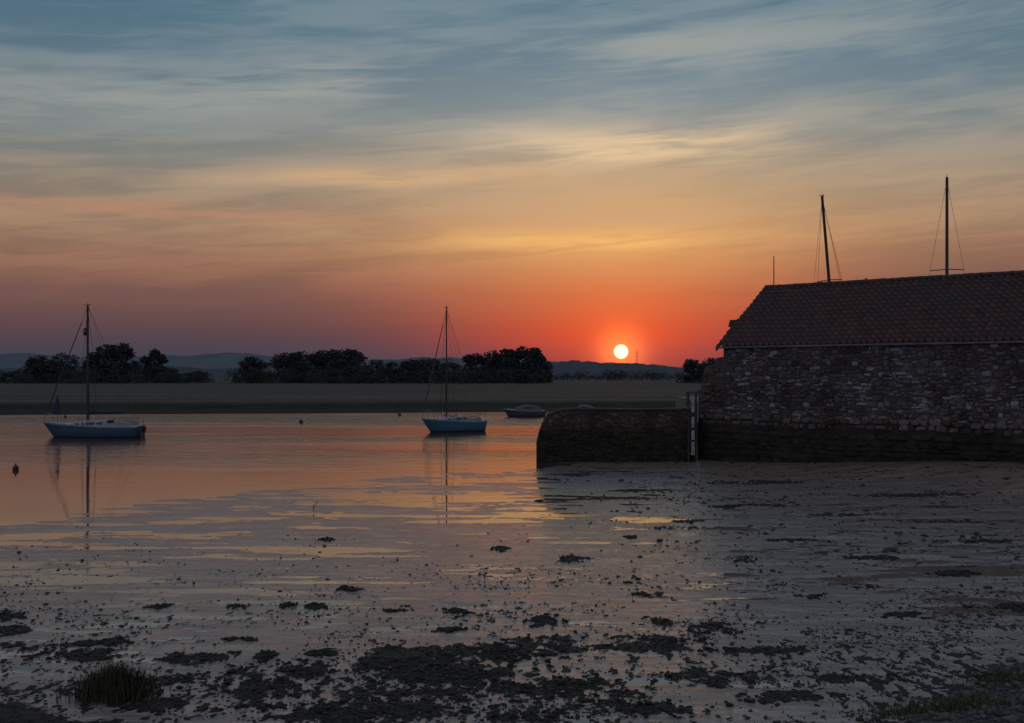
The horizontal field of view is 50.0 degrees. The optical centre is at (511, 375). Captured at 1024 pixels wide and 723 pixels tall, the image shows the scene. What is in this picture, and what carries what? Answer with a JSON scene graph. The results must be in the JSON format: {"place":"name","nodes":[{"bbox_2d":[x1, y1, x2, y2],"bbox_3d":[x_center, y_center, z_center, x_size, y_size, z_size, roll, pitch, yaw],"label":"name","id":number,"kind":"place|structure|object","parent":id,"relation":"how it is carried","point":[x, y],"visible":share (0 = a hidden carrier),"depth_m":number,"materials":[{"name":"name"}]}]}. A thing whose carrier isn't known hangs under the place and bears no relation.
{"place":"outdoors","nodes":[
{"label":"outdoors","id":0,"kind":"place"},
{"bbox_2d":[0,352,683,368],"bbox_3d":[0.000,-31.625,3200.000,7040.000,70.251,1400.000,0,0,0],"label":"distant hills","id":1,"kind":"structure","parent":0,"point":[201,361],"depth_m":3002.89,"materials":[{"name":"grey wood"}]},
{"bbox_2d":[0,377,701,414],"bbox_3d":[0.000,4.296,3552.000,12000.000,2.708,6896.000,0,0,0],"label":"marsh field","id":2,"kind":"structure","parent":0,"point":[226,397],"depth_m":155.65,"materials":[{"name":"green plant"}]},
{"bbox_2d":[0,342,715,383],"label":"distant trees","id":3,"kind":"object","parent":2,"relation":"on","point":[502,366],"visible":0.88,"depth_m":418.91,"materials":[{"name":"green plant"}]},
{"bbox_2d":[0,360,702,377],"bbox_3d":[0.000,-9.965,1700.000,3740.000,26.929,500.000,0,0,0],"label":"wooded ridge","id":4,"kind":"structure","parent":0,"point":[571,367],"depth_m":1596.03,"materials":[{"name":"brown plant"}]},
{"bbox_2d":[0,460,1023,722],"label":"mud flat","id":5,"kind":"structure","parent":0,"point":[448,546],"depth_m":19.84,"materials":[{"name":"grey soil"}]},
{"bbox_2d":[56,658,171,705],"bbox_3d":[-4.971,3.757,13.556,1.410,0.498,0.880,0,0,0],"label":"grass tuft","id":6,"kind":"object","parent":5,"relation":"on","point":[111,684],"visible":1,"depth_m":13.46,"materials":[{"name":"green plant"}]},
{"bbox_2d":[0,473,1023,722],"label":"seaweed clumps","id":7,"kind":"object","parent":5,"relation":"on","point":[318,707],"visible":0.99,"depth_m":14.96,"materials":[{"name":"black plant"}]},
{"bbox_2d":[0,464,1023,722],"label":"shore pebbles","id":8,"kind":"object","parent":5,"relation":"on","point":[740,694],"visible":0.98,"depth_m":15.95,"materials":[{"name":"stone"}]},
{"bbox_2d":[685,389,698,461],"bbox_3d":[8.250,2.295,50.220,0.620,3.310,0.261,0,0,0],"label":"ladder","id":9,"kind":"object","parent":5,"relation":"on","point":[693,402],"visible":1,"depth_m":50.21,"materials":[{"name":"metal"}]},
{"bbox_2d":[697,270,1023,462],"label":"stone boathouse","id":10,"kind":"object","parent":5,"relation":"on","point":[916,368],"visible":0.98,"depth_m":46.59,"materials":[{"name":"stone"}]},
{"bbox_2d":[832,689,1022,721],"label":"grass patch","id":11,"kind":"object","parent":5,"relation":"on","point":[941,705],"visible":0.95,"depth_m":12.85,"materials":[{"name":"green plant"}]},
{"bbox_2d":[907,656,1023,722],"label":"shingle","id":12,"kind":"object","parent":5,"relation":"on","point":[1005,717],"visible":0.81,"depth_m":12.80,"materials":[{"name":"grey gravel"}]},
{"bbox_2d":[939,663,1023,690],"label":"grass patch","id":13,"kind":"object","parent":5,"relation":"on","point":[1002,675],"visible":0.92,"depth_m":13.99,"materials":[{"name":"green plant"}]},
{"bbox_2d":[0,412,1023,722],"bbox_3d":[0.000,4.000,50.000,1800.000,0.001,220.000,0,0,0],"label":"water","id":14,"kind":"structure","parent":0,"point":[176,456],"depth_m":42.11,"materials":[{"name":"liquid"}]},
{"bbox_2d":[12,463,18,469],"bbox_3d":[-20.965,3.881,46.372,0.260,0.354,0.260,0,0,0],"label":"mooring buoy","id":15,"kind":"object","parent":14,"relation":"in","point":[15,467],"visible":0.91,"depth_m":46.30,"materials":[{"name":"plastic"}]},
{"bbox_2d":[43,304,145,437],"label":"sailboat","id":16,"kind":"object","parent":14,"relation":"on","point":[99,428],"visible":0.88,"depth_m":70.34,"materials":[{"name":"blue paint"}]},
{"bbox_2d":[421,305,486,431],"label":"sailboat","id":17,"kind":"object","parent":14,"relation":"on","point":[456,423],"visible":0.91,"depth_m":77.62,"materials":[{"name":"blue paint"}]},
{"bbox_2d":[503,405,546,416],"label":"motorboat","id":18,"kind":"object","parent":14,"relation":"on","point":[528,411],"visible":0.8,"depth_m":106.16,"materials":[{"name":"white plastic"}]},
{"bbox_2d":[558,405,593,408],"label":"motorboat","id":19,"kind":"object","parent":14,"relation":"on","point":[584,406],"visible":0.04,"depth_m":98.56,"materials":[{"name":"grey plastic"}]},
{"bbox_2d":[536,410,694,461],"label":"quay wall","id":20,"kind":"structure","parent":14,"relation":"in","point":[612,435],"depth_m":50.48,"materials":[{"name":"stone"}]},
{"bbox_2d":[547,408,690,414],"bbox_3d":[5.047,1.678,51.050,6.810,0.325,1.200,0,0,0],"label":"coping","id":21,"kind":"object","parent":20,"relation":"on","point":[554,411],"visible":0.97,"depth_m":50.46,"materials":[{"name":"stone"}]},
{"bbox_2d":[0,0,1023,366],"label":"sky","id":22,"kind":"structure","parent":0,"point":[601,181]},
{"bbox_2d":[675,396,698,421],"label":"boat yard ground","id":23,"kind":"structure","parent":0,"point":[680,401],"depth_m":78.89,"materials":[{"name":"grey concrete"}]},
{"bbox_2d":[814,195,841,281],"bbox_3d":[18.560,-4.369,62.955,5.240,12.015,2.400,0,0,-34],"label":"laid up sailboat","id":24,"kind":"object","parent":23,"relation":"on","point":[823,211],"visible":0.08,"depth_m":62.41,"materials":[{"name":"blue paint"}]},
{"bbox_2d":[930,176,963,274],"bbox_3d":[23.743,-4.698,59.925,2.400,12.674,5.640,0,0,21],"label":"laid up sailboat","id":25,"kind":"object","parent":23,"relation":"on","point":[946,269],"visible":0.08,"depth_m":59.95,"materials":[{"name":"blue paint"}]}
]}

